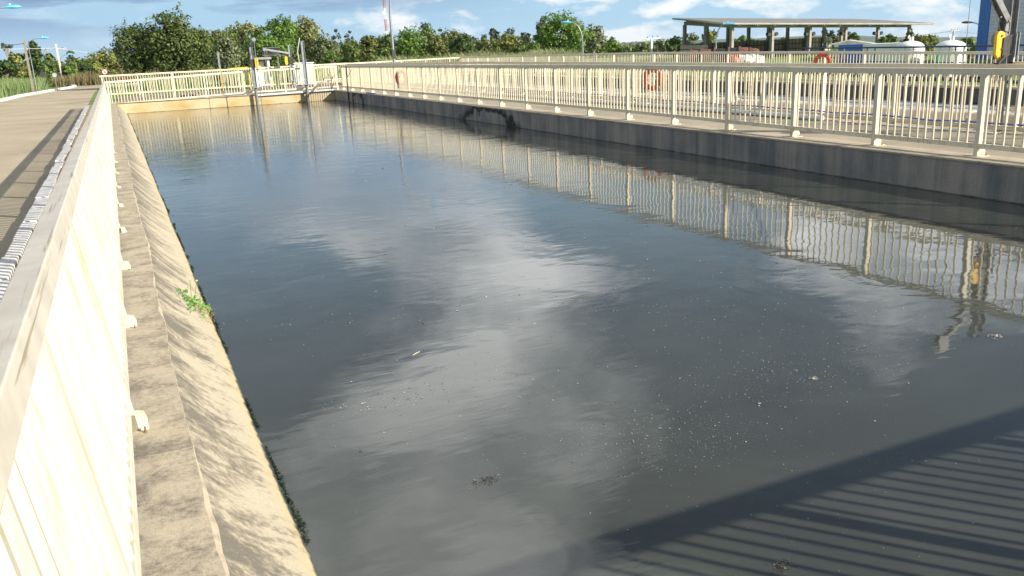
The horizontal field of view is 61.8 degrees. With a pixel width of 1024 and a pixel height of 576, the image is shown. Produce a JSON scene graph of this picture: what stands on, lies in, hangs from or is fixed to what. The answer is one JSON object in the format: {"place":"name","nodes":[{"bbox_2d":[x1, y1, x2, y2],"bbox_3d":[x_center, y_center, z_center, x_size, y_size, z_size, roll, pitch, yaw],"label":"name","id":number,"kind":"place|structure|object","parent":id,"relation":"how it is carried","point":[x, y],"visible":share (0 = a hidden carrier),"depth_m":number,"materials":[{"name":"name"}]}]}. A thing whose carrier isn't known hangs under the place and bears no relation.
{"place":"outdoors","nodes":[
{"label":"outdoors","id":0,"kind":"place"},
{"bbox_2d":[0,76,47,97],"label":"tall grass","id":1,"kind":"structure","parent":0,"point":[9,86],"depth_m":69.15,"materials":[{"name":"plant"}]},
{"bbox_2d":[0,83,135,259],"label":"road","id":2,"kind":"structure","parent":0,"point":[35,130],"depth_m":21.84,"materials":[{"name":"concrete"}]},
{"bbox_2d":[0,85,76,101],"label":"kerb","id":3,"kind":"structure","parent":2,"relation":"on","point":[31,93],"depth_m":61.59,"materials":[{"name":"white paint"}]},
{"bbox_2d":[54,104,92,185],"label":"pavement","id":4,"kind":"structure","parent":0,"point":[85,117],"depth_m":23.54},
{"bbox_2d":[50,67,234,86],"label":"dry grass","id":5,"kind":"structure","parent":0,"point":[84,79],"depth_m":82.99,"materials":[{"name":"plant"}]},
{"bbox_2d":[110,87,279,101],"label":"lawn","id":6,"kind":"structure","parent":0,"point":[113,98],"depth_m":50.33,"materials":[{"name":"green plant"}]},
{"bbox_2d":[116,83,341,101],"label":"stone kerb","id":7,"kind":"structure","parent":6,"relation":"on","point":[165,94],"depth_m":44.55,"materials":[{"name":"concrete"}]},
{"bbox_2d":[117,83,349,99],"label":"stone kerb","id":8,"kind":"structure","parent":6,"relation":"on","point":[216,91],"depth_m":42.55,"materials":[{"name":"concrete"}]},
{"bbox_2d":[119,84,363,100],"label":"stone kerb","id":9,"kind":"structure","parent":6,"relation":"on","point":[177,96],"depth_m":40.84,"materials":[{"name":"concrete"}]},
{"bbox_2d":[263,45,295,85],"bbox_3d":[-12.664,-12.003,46.743,1.690,2.432,0.310,-9,17,-23],"label":"davit hoist","id":10,"kind":"object","parent":6,"relation":"on","point":[289,59],"visible":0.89,"depth_m":46.69,"materials":[{"name":"metal"}]},
{"bbox_2d":[294,62,313,85],"bbox_3d":[-12.506,-12.863,51.577,1.228,1.447,1.300,-6,16,-12],"label":"tank box","id":11,"kind":"object","parent":6,"relation":"on","point":[307,63],"visible":0.32,"depth_m":50.98,"materials":[{"name":"grey paint"}]},
{"bbox_2d":[135,63,390,89],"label":"tall grass","id":12,"kind":"structure","parent":0,"point":[228,78],"depth_m":61.73,"materials":[{"name":"plant"}]},
{"bbox_2d":[254,57,271,87],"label":"pump house","id":13,"kind":"structure","parent":0,"point":[262,62],"depth_m":52.52,"materials":[{"name":"white paint"}]},
{"bbox_2d":[373,46,591,76],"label":"tall grass","id":14,"kind":"structure","parent":0,"point":[534,52],"depth_m":63.19,"materials":[{"name":"plant"}]},
{"bbox_2d":[0,0,980,79],"label":"sky","id":15,"kind":"structure","parent":0,"point":[83,26],"materials":[{"name":"blue"}]},
{"bbox_2d":[1,40,1023,104],"bbox_3d":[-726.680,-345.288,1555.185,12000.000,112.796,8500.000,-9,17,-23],"label":"ground","id":16,"kind":"structure","parent":0,"point":[50,86],"depth_m":57.65,"materials":[{"name":"green plant"}]},
{"bbox_2d":[1,43,13,58],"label":"tree","id":17,"kind":"object","parent":16,"relation":"on","point":[4,47],"visible":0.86,"depth_m":104.49,"materials":[{"name":"green plant"}]},
{"bbox_2d":[0,59,18,78],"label":"tree","id":18,"kind":"object","parent":16,"relation":"on","point":[5,64],"visible":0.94,"depth_m":83.93,"materials":[{"name":"green plant"}]},
{"bbox_2d":[7,51,27,78],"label":"tree","id":19,"kind":"object","parent":16,"relation":"on","point":[14,58],"visible":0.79,"depth_m":87.52,"materials":[{"name":"green plant"}]},
{"bbox_2d":[22,39,34,91],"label":"utility pole","id":20,"kind":"object","parent":16,"relation":"on","point":[28,64],"visible":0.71,"depth_m":69.55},
{"bbox_2d":[25,40,51,82],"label":"tree","id":21,"kind":"object","parent":16,"relation":"on","point":[38,61],"visible":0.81,"depth_m":91.47,"materials":[{"name":"green plant"}]},
{"bbox_2d":[28,36,48,90],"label":"street lamp","id":22,"kind":"object","parent":16,"relation":"on","point":[42,37],"visible":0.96,"depth_m":71.33,"materials":[{"name":"metal"}]},
{"bbox_2d":[0,105,89,300],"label":"kerb","id":23,"kind":"structure","parent":16,"relation":"on","point":[9,260],"depth_m":9.63,"materials":[{"name":"white paint"}]},
{"bbox_2d":[43,53,64,66],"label":"tree","id":24,"kind":"object","parent":16,"relation":"on","point":[49,56],"visible":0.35,"depth_m":100.69,"materials":[{"name":"green plant"}]},
{"bbox_2d":[61,61,80,74],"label":"tree","id":25,"kind":"object","parent":16,"relation":"on","point":[70,70],"visible":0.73,"depth_m":86.26,"materials":[{"name":"green plant"}]},
{"bbox_2d":[65,50,77,62],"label":"tree","id":26,"kind":"object","parent":16,"relation":"on","point":[71,58],"visible":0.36,"depth_m":120.87,"materials":[{"name":"green plant"}]},
{"bbox_2d":[75,60,95,73],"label":"tree","id":27,"kind":"object","parent":16,"relation":"on","point":[82,66],"visible":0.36,"depth_m":89.86,"materials":[{"name":"green plant"}]},
{"bbox_2d":[87,46,125,74],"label":"tree","id":28,"kind":"object","parent":16,"relation":"on","point":[99,60],"visible":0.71,"depth_m":85.93,"materials":[{"name":"green plant"}]},
{"bbox_2d":[108,17,168,75],"bbox_3d":[-28.258,-17.992,65.715,5.110,5.430,4.418,6,18,28],"label":"tree","id":29,"kind":"object","parent":16,"relation":"on","point":[133,59],"visible":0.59,"depth_m":64.56,"materials":[{"name":"green plant"}]},
{"bbox_2d":[132,2,210,76],"bbox_3d":[-25.782,-18.371,64.831,5.583,6.416,4.757,-9,17,-23],"label":"tree","id":30,"kind":"object","parent":16,"relation":"on","point":[177,39],"visible":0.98,"depth_m":63.90,"materials":[{"name":"green plant"}]},
{"bbox_2d":[187,25,217,73],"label":"tree","id":31,"kind":"object","parent":16,"relation":"on","point":[201,31],"visible":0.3,"depth_m":68.69,"materials":[{"name":"green plant"}]},
{"bbox_2d":[204,30,222,72],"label":"tree","id":32,"kind":"object","parent":16,"relation":"on","point":[216,33],"visible":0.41,"depth_m":76.25,"materials":[{"name":"green plant"}]},
{"bbox_2d":[207,34,247,85],"bbox_3d":[-20.045,-16.095,60.773,2.666,3.741,2.690,8,19,34],"label":"tree","id":33,"kind":"object","parent":16,"relation":"on","point":[230,47],"visible":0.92,"depth_m":60.14,"materials":[{"name":"green plant"}]},
{"bbox_2d":[219,25,237,40],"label":"tree","id":34,"kind":"object","parent":16,"relation":"on","point":[233,32],"visible":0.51,"depth_m":80.18,"materials":[{"name":"green plant"}]},
{"bbox_2d":[231,20,257,66],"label":"tree","id":35,"kind":"object","parent":16,"relation":"on","point":[245,29],"visible":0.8,"depth_m":84.00,"materials":[{"name":"green plant"}]},
{"bbox_2d":[251,25,267,37],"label":"tree","id":36,"kind":"object","parent":16,"relation":"on","point":[260,30],"visible":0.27,"depth_m":82.69,"materials":[{"name":"green plant"}]},
{"bbox_2d":[242,31,297,68],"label":"tree","id":37,"kind":"object","parent":16,"relation":"on","point":[262,42],"visible":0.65,"depth_m":67.84,"materials":[{"name":"green plant"}]},
{"bbox_2d":[262,47,280,86],"bbox_3d":[-15.185,-14.007,54.230,1.060,2.442,0.150,-4,16,-7],"label":"notice board","id":38,"kind":"object","parent":16,"relation":"on","point":[268,53],"visible":0.68,"depth_m":53.93,"materials":[{"name":"metal"}]},
{"bbox_2d":[263,13,303,67],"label":"tree","id":39,"kind":"object","parent":16,"relation":"on","point":[285,28],"visible":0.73,"depth_m":72.04,"materials":[{"name":"green plant"}]},
{"bbox_2d":[288,15,321,61],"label":"tree","id":40,"kind":"object","parent":16,"relation":"on","point":[308,27],"visible":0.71,"depth_m":74.03,"materials":[{"name":"green plant"}]},
{"bbox_2d":[309,30,342,63],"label":"tree","id":41,"kind":"object","parent":16,"relation":"on","point":[317,51],"visible":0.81,"depth_m":73.16,"materials":[{"name":"green plant"}]},
{"bbox_2d":[322,51,339,65],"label":"tree","id":42,"kind":"object","parent":16,"relation":"on","point":[328,57],"visible":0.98,"depth_m":66.01,"materials":[{"name":"green plant"}]},
{"bbox_2d":[0,37,695,83],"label":"distant wood","id":43,"kind":"object","parent":16,"relation":"on","point":[294,55],"visible":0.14,"depth_m":107.25,"materials":[{"name":"green plant"}]},
{"bbox_2d":[341,39,365,62],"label":"tree","id":44,"kind":"object","parent":16,"relation":"on","point":[349,48],"visible":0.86,"depth_m":90.36,"materials":[{"name":"green plant"}]},
{"bbox_2d":[355,35,378,61],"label":"tree","id":45,"kind":"object","parent":16,"relation":"on","point":[369,43],"visible":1,"depth_m":87.01,"materials":[{"name":"green plant"}]},
{"bbox_2d":[376,32,395,60],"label":"tree","id":46,"kind":"object","parent":16,"relation":"on","point":[383,42],"visible":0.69,"depth_m":94.55,"materials":[{"name":"green plant"}]},
{"bbox_2d":[389,0,395,62],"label":"street lamp","id":47,"kind":"object","parent":16,"relation":"on","point":[392,46],"visible":0.78,"depth_m":44.63,"materials":[{"name":"metal"}]},
{"bbox_2d":[387,26,425,59],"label":"tree","id":48,"kind":"object","parent":16,"relation":"on","point":[409,44],"visible":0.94,"depth_m":79.46,"materials":[{"name":"green plant"}]},
{"bbox_2d":[407,22,440,57],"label":"tree","id":49,"kind":"object","parent":16,"relation":"on","point":[425,31],"visible":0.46,"depth_m":87.45,"materials":[{"name":"green plant"}]},
{"bbox_2d":[425,32,449,57],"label":"tree","id":50,"kind":"object","parent":16,"relation":"on","point":[437,46],"visible":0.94,"depth_m":80.03,"materials":[{"name":"green plant"}]},
{"bbox_2d":[438,27,462,54],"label":"tree","id":51,"kind":"object","parent":16,"relation":"on","point":[454,34],"visible":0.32,"depth_m":102.64,"materials":[{"name":"green plant"}]},
{"bbox_2d":[447,34,476,56],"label":"tree","id":52,"kind":"object","parent":16,"relation":"on","point":[461,47],"visible":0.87,"depth_m":74.62,"materials":[{"name":"green plant"}]},
{"bbox_2d":[475,38,500,54],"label":"tree","id":53,"kind":"object","parent":16,"relation":"on","point":[486,43],"visible":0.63,"depth_m":78.83,"materials":[{"name":"green plant"}]},
{"bbox_2d":[488,28,500,40],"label":"tree","id":54,"kind":"object","parent":16,"relation":"on","point":[493,32],"visible":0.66,"depth_m":128.15,"materials":[{"name":"green plant"}]},
{"bbox_2d":[497,31,525,54],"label":"tree","id":55,"kind":"object","parent":16,"relation":"on","point":[506,43],"visible":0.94,"depth_m":80.28,"materials":[{"name":"green plant"}]},
{"bbox_2d":[524,41,539,54],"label":"tree","id":56,"kind":"object","parent":16,"relation":"on","point":[535,46],"visible":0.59,"depth_m":74.98,"materials":[{"name":"green plant"}]},
{"bbox_2d":[533,16,546,52],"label":"tree","id":57,"kind":"object","parent":16,"relation":"on","point":[538,27],"visible":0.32,"depth_m":79.75,"materials":[{"name":"green plant"}]},
{"bbox_2d":[530,9,593,52],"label":"tree","id":58,"kind":"object","parent":16,"relation":"on","point":[548,38],"visible":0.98,"depth_m":75.19,"materials":[{"name":"green plant"}]},
{"bbox_2d":[584,23,608,61],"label":"tree","id":59,"kind":"object","parent":16,"relation":"on","point":[598,39],"visible":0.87,"depth_m":81.64,"materials":[{"name":"green plant"}]},
{"bbox_2d":[604,36,628,61],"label":"tree","id":60,"kind":"object","parent":16,"relation":"on","point":[612,46],"visible":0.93,"depth_m":75.86,"materials":[{"name":"green plant"}]},
{"bbox_2d":[632,43,646,57],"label":"tree","id":61,"kind":"object","parent":16,"relation":"on","point":[641,47],"visible":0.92,"depth_m":95.22,"materials":[{"name":"green plant"}]},
{"bbox_2d":[649,39,665,56],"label":"tree","id":62,"kind":"object","parent":16,"relation":"on","point":[659,43],"visible":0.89,"depth_m":92.98,"materials":[{"name":"green plant"}]},
{"bbox_2d":[664,35,682,57],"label":"tree","id":63,"kind":"object","parent":16,"relation":"on","point":[674,43],"visible":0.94,"depth_m":86.88,"materials":[{"name":"green plant"}]},
{"bbox_2d":[687,32,699,43],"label":"tree","id":64,"kind":"object","parent":16,"relation":"on","point":[692,38],"visible":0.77,"depth_m":107.87,"materials":[{"name":"green plant"}]},
{"bbox_2d":[700,48,713,61],"bbox_3d":[11.845,-13.936,51.884,0.823,1.212,1.078,1,16,13],"label":"pipe section","id":65,"kind":"object","parent":16,"relation":"on","point":[707,57],"visible":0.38,"depth_m":51.47,"materials":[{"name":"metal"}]},
{"bbox_2d":[699,29,718,42],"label":"tree","id":66,"kind":"object","parent":16,"relation":"on","point":[712,34],"visible":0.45,"depth_m":104.40,"materials":[{"name":"green plant"}]},
{"bbox_2d":[714,48,727,62],"bbox_3d":[12.618,-13.925,51.704,0.819,1.222,1.078,1,16,13],"label":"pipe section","id":67,"kind":"object","parent":16,"relation":"on","point":[717,59],"visible":0.49,"depth_m":51.31,"materials":[{"name":"white"}]},
{"bbox_2d":[672,18,933,59],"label":"open shed","id":68,"kind":"structure","parent":16,"relation":"on","point":[769,43],"depth_m":75.65,"materials":[{"name":"grey concrete"}]},
{"bbox_2d":[821,29,839,49],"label":"tree","id":69,"kind":"object","parent":16,"relation":"on","point":[833,36],"visible":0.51,"depth_m":93.44,"materials":[{"name":"green plant"}]},
{"bbox_2d":[847,32,860,40],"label":"tree","id":70,"kind":"object","parent":16,"relation":"on","point":[854,35],"visible":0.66,"depth_m":93.06,"materials":[{"name":"green plant"}]},
{"bbox_2d":[837,42,901,62],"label":"building","id":71,"kind":"structure","parent":16,"relation":"on","point":[875,45],"depth_m":41.12,"materials":[{"name":"blue paint"}]},
{"bbox_2d":[829,40,871,44],"bbox_3d":[24.725,-16.915,61.828,3.429,2.016,5.400,4,17,21],"label":"roof","id":72,"kind":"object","parent":71,"relation":"on","point":[849,42],"visible":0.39,"depth_m":59.37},
{"bbox_2d":[878,34,898,42],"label":"tree","id":73,"kind":"object","parent":16,"relation":"on","point":[891,38],"visible":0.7,"depth_m":74.02,"materials":[{"name":"green plant"}]},
{"bbox_2d":[894,35,924,63],"bbox_3d":[17.618,-10.014,37.948,1.220,2.327,1.220,-16,21,-39],"label":"storage tank","id":74,"kind":"object","parent":16,"relation":"on","point":[911,42],"visible":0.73,"depth_m":37.40,"materials":[{"name":"metal"}]},
{"bbox_2d":[800,44,1023,84],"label":"railing","id":75,"kind":"object","parent":16,"relation":"on","point":[913,47],"visible":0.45,"depth_m":28.71,"materials":[{"name":"metal"}]},
{"bbox_2d":[914,34,938,45],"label":"tree","id":76,"kind":"object","parent":16,"relation":"on","point":[934,40],"visible":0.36,"depth_m":70.67,"materials":[{"name":"green plant"}]},
{"bbox_2d":[919,35,933,58],"bbox_3d":[25.331,-14.679,52.419,1.307,1.575,1.009,-9,17,-23],"label":"tree","id":77,"kind":"object","parent":16,"relation":"on","point":[925,42],"visible":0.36,"depth_m":52.21,"materials":[{"name":"green plant"}]},
{"bbox_2d":[933,34,966,63],"bbox_3d":[18.631,-9.615,36.417,1.257,2.303,1.257,-16,21,-39],"label":"storage tank","id":78,"kind":"object","parent":16,"relation":"on","point":[952,41],"visible":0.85,"depth_m":35.86,"materials":[{"name":"metal"}]},
{"bbox_2d":[958,36,975,48],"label":"tree","id":79,"kind":"object","parent":16,"relation":"on","point":[970,40],"visible":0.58,"depth_m":66.34,"materials":[{"name":"green plant"}]},
{"bbox_2d":[975,0,1023,59],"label":"water tower","id":80,"kind":"structure","parent":16,"relation":"on","point":[987,26],"depth_m":46.64,"materials":[{"name":"metal"}]},
{"bbox_2d":[128,100,1023,575],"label":"water","id":81,"kind":"structure","parent":0,"point":[258,200],"depth_m":6.04,"materials":[{"name":"liquid"}]},
{"bbox_2d":[111,104,318,575],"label":"embankment wall","id":82,"kind":"structure","parent":81,"relation":"in","point":[211,500],"depth_m":4.19,"materials":[{"name":"concrete"}]},
{"bbox_2d":[0,82,148,575],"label":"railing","id":83,"kind":"object","parent":82,"relation":"on","point":[71,420],"visible":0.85,"depth_m":2.43,"materials":[{"name":"beige paint"}]},
{"bbox_2d":[177,278,215,324],"bbox_3d":[-2.555,0.113,6.869,0.336,0.310,1.060,-11,18,-27],"label":"weed","id":84,"kind":"object","parent":82,"relation":"on","point":[194,303],"visible":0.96,"depth_m":6.98,"materials":[{"name":"green plant"}]},
{"bbox_2d":[127,114,308,542],"bbox_3d":[-8.346,-2.979,19.510,0.060,0.031,40.251,-9,17,-23],"label":"algae","id":85,"kind":"object","parent":81,"relation":"on","point":[276,470],"visible":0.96,"depth_m":4.69,"materials":[{"name":"plant"}]},
{"bbox_2d":[168,132,1014,569],"bbox_3d":[-1.064,-1.947,14.679,8.675,0.013,24.368,-9,17,-23],"label":"scum","id":86,"kind":"object","parent":81,"relation":"on","point":[634,408],"visible":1,"depth_m":5.37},
{"bbox_2d":[286,82,1023,158],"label":"walkway","id":87,"kind":"structure","parent":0,"point":[998,138],"depth_m":15.53,"materials":[{"name":"concrete"}]},
{"bbox_2d":[323,57,460,79],"bbox_3d":[-7.754,-14.461,56.446,9.400,1.118,0.076,-9,17,-23],"label":"railing","id":88,"kind":"object","parent":87,"relation":"on","point":[414,60],"visible":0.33,"depth_m":56.62,"materials":[{"name":"metal"}]},
{"bbox_2d":[401,86,823,120],"bbox_3d":[0.205,-6.378,28.333,0.141,0.122,27.400,-9,17,-23],"label":"pipe","id":89,"kind":"object","parent":87,"relation":"on","point":[757,113],"visible":0.4,"depth_m":20.23,"materials":[{"name":"white plastic"}]},
{"bbox_2d":[346,61,1023,131],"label":"railing","id":90,"kind":"object","parent":87,"relation":"on","point":[906,65],"visible":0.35,"depth_m":17.82,"materials":[{"name":"metal"}]},
{"bbox_2d":[99,63,347,94],"bbox_3d":[-15.319,-11.394,46.614,12.952,1.118,0.076,-9,17,-23],"label":"railing","id":91,"kind":"object","parent":90,"relation":"attached to","point":[205,71],"visible":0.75,"depth_m":46.21,"materials":[{"name":"metal"}]},
{"bbox_2d":[641,69,662,93],"bbox_3d":[3.533,-5.120,21.482,0.643,0.864,0.106,9,20,36],"label":"lifebuoy","id":92,"kind":"object","parent":90,"relation":"hanging from","point":[652,80],"visible":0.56,"depth_m":21.44,"materials":[{"name":"orange plastic"}]},
{"bbox_2d":[409,83,1023,125],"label":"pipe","id":93,"kind":"object","parent":90,"relation":"on","point":[790,109],"visible":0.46,"depth_m":16.64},
{"bbox_2d":[837,120,999,133],"bbox_3d":[6.794,-2.748,14.553,0.140,0.020,3.200,-9,17,-23],"label":"channel strip","id":94,"kind":"object","parent":87,"relation":"on","point":[922,127],"visible":0.71,"depth_m":14.36,"materials":[{"name":"white paint"}]},
{"bbox_2d":[964,0,1020,131],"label":"davit hoist","id":95,"kind":"object","parent":87,"relation":"on","point":[1005,40],"visible":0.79,"depth_m":12.97,"materials":[{"name":"metal"}]},
{"bbox_2d":[1009,61,1023,131],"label":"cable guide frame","id":96,"kind":"object","parent":95,"relation":"attached to","point":[1020,109],"visible":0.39,"depth_m":13.25,"materials":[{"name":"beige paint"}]},
{"bbox_2d":[359,80,1023,131],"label":"pipe","id":97,"kind":"object","parent":96,"relation":"attached to","point":[974,116],"visible":0.11,"depth_m":16.57,"materials":[{"name":"metal"}]},
{"bbox_2d":[430,81,1022,113],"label":"water","id":98,"kind":"structure","parent":0,"point":[974,106],"depth_m":27.09,"materials":[{"name":"liquid"}]},
{"bbox_2d":[620,35,976,46],"bbox_3d":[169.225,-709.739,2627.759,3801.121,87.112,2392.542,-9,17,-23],"label":"hills","id":99,"kind":"structure","parent":0,"point":[866,38],"depth_m":2661.39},
{"label":"basin floor","id":100,"kind":"structure","parent":0,"visible":0},
{"bbox_2d":[110,89,334,113],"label":"end wall","id":101,"kind":"structure","parent":100,"relation":"on","point":[156,105],"depth_m":38.70,"materials":[{"name":"concrete"}]},
{"bbox_2d":[104,66,338,104],"bbox_3d":[-12.870,-9.176,38.763,10.136,1.276,0.170,-9,17,-23],"label":"railing","id":102,"kind":"object","parent":101,"relation":"on","point":[315,87],"visible":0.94,"depth_m":38.64,"materials":[{"name":"metal"}]},
{"bbox_2d":[249,37,262,106],"bbox_3d":[-11.428,-9.257,38.385,0.409,3.798,1.500,-9,17,-23],"label":"davit hoist","id":103,"kind":"object","parent":101,"relation":"on","point":[253,62],"visible":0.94,"depth_m":38.62,"materials":[{"name":"metal"}]},
{"bbox_2d":[258,89,333,95],"bbox_3d":[-10.067,-9.128,39.916,3.571,0.130,0.086,-9,17,-23],"label":"pipe","id":104,"kind":"object","parent":101,"relation":"on","point":[295,92],"visible":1,"depth_m":39.86,"materials":[{"name":"white plastic"}]},
{"bbox_2d":[300,41,309,101],"bbox_3d":[-9.594,-9.638,39.836,0.300,3.583,0.300,-9,17,-23],"label":"davit hoist","id":105,"kind":"object","parent":101,"relation":"on","point":[306,84],"visible":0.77,"depth_m":39.69,"materials":[{"name":"metal"}]},
{"bbox_2d":[334,89,1023,204],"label":"dividing wall","id":106,"kind":"structure","parent":100,"relation":"on","point":[997,178],"depth_m":13.89,"materials":[{"name":"concrete"}]},
{"bbox_2d":[340,65,1023,156],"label":"railing","id":107,"kind":"object","parent":106,"relation":"on","point":[876,137],"visible":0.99,"depth_m":15.20,"materials":[{"name":"metal"}]},
{"bbox_2d":[460,73,1023,104],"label":"wall","id":108,"kind":"structure","parent":100,"relation":"on","point":[976,94],"depth_m":27.84,"materials":[{"name":"concrete"}]},
{"bbox_2d":[461,51,1023,86],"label":"railing","id":109,"kind":"object","parent":108,"relation":"on","point":[544,58],"visible":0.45,"depth_m":31.14,"materials":[{"name":"metal"}]},
{"bbox_2d":[813,53,831,62],"bbox_3d":[10.408,-7.575,28.675,0.628,0.628,0.095,8,19,33],"label":"lifebuoy","id":110,"kind":"object","parent":109,"relation":"hanging from","point":[826,56],"visible":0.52,"depth_m":28.57,"materials":[{"name":"orange plastic"}]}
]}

